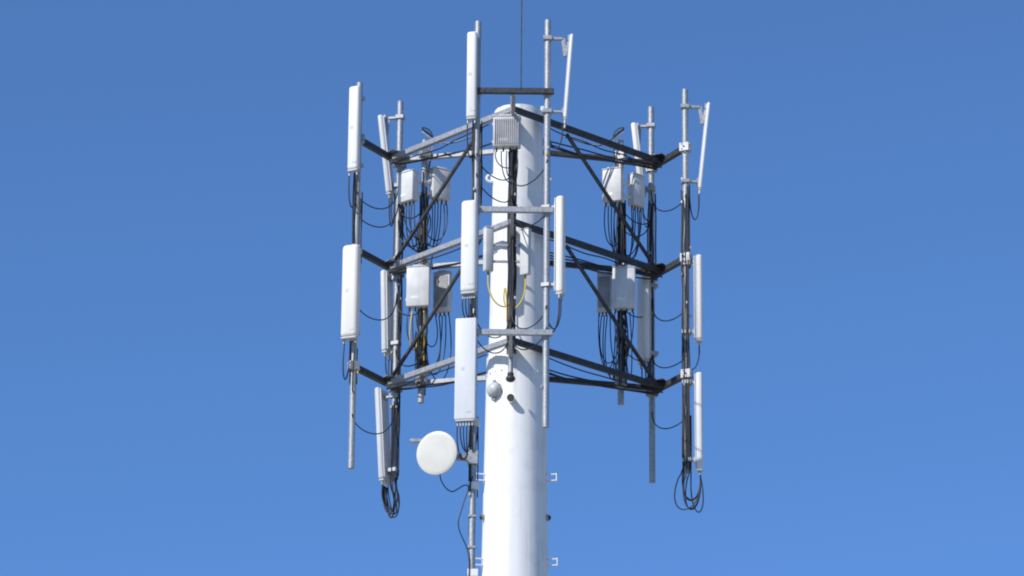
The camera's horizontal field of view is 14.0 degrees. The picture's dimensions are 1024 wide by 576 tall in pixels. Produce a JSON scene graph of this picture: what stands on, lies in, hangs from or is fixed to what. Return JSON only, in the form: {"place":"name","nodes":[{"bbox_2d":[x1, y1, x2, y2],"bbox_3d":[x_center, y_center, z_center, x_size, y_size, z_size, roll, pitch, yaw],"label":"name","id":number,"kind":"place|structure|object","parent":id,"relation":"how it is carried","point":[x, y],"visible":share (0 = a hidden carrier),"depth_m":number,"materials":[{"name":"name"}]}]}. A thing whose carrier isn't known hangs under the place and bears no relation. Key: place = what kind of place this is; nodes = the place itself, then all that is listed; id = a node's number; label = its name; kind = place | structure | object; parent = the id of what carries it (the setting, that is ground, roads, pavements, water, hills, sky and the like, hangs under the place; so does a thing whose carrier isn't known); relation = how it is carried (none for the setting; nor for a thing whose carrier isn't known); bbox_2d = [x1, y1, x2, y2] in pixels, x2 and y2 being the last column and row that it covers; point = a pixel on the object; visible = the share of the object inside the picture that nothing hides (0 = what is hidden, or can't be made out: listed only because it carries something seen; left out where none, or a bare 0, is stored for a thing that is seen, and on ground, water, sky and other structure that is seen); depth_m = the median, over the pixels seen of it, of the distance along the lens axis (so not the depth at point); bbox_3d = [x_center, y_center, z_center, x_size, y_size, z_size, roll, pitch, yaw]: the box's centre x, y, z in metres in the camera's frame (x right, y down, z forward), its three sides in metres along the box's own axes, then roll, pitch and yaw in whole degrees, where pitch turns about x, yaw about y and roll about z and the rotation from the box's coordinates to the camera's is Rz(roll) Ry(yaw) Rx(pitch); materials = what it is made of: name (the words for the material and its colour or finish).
{"place":"outdoors","nodes":[
{"label":"outdoors","id":0,"kind":"place"},
{"bbox_2d":[0,0,1023,575],"label":"sky","id":1,"kind":"structure","parent":0,"point":[176,211],"materials":[{"name":"blue"}]},
{"bbox_2d":[467,174,557,575],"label":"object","id":2,"kind":"object","parent":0,"point":[494,388],"visible":0.91,"depth_m":63.63,"materials":[{"name":"grey metal"}]},
{"label":"ground","id":3,"kind":"structure","parent":0,"visible":0},
{"bbox_2d":[481,104,547,575],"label":"pole","id":4,"kind":"object","parent":3,"relation":"on","point":[515,521],"visible":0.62,"depth_m":63.89,"materials":[{"name":"white metal"}]},
{"bbox_2d":[345,72,628,412],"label":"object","id":5,"kind":"object","parent":4,"relation":"attached to","point":[466,245],"visible":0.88,"depth_m":65.74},
{"bbox_2d":[398,115,644,316],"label":"remote radio units","id":6,"kind":"object","parent":5,"relation":"attached to","point":[620,281],"visible":0.97,"depth_m":65.92,"materials":[{"name":"plastic"}]},
{"bbox_2d":[347,19,692,568],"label":"pipes","id":7,"kind":"object","parent":4,"relation":"attached to","point":[685,147],"visible":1,"depth_m":65.15,"materials":[{"name":"grey metal"}]},
{"bbox_2d":[410,431,477,474],"bbox_3d":[-0.979,2.467,61.863,1.044,0.658,0.419,5,-20,-11],"label":"dish","id":8,"kind":"object","parent":7,"relation":"attached to","point":[437,453],"visible":1,"depth_m":61.82,"materials":[{"name":"white plastic"}]},
{"bbox_2d":[388,0,656,382],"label":"braces","id":9,"kind":"object","parent":7,"relation":"attached to","point":[512,210],"visible":0.98,"depth_m":65.21,"materials":[{"name":"grey metal"}]},
{"bbox_2d":[341,31,709,487],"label":"antennas","id":10,"kind":"object","parent":7,"relation":"attached to","point":[465,357],"visible":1,"depth_m":65.19,"materials":[{"name":"white plastic"}]},
{"bbox_2d":[359,106,681,392],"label":"frame","id":11,"kind":"object","parent":4,"relation":"attached to","point":[660,269],"visible":0.77,"depth_m":65.75,"materials":[{"name":"grey metal"}]},
{"bbox_2d":[342,120,703,575],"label":"cables","id":12,"kind":"object","parent":4,"relation":"attached to","point":[619,247],"visible":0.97,"depth_m":65.70,"materials":[{"name":"black rubber"}]}
]}

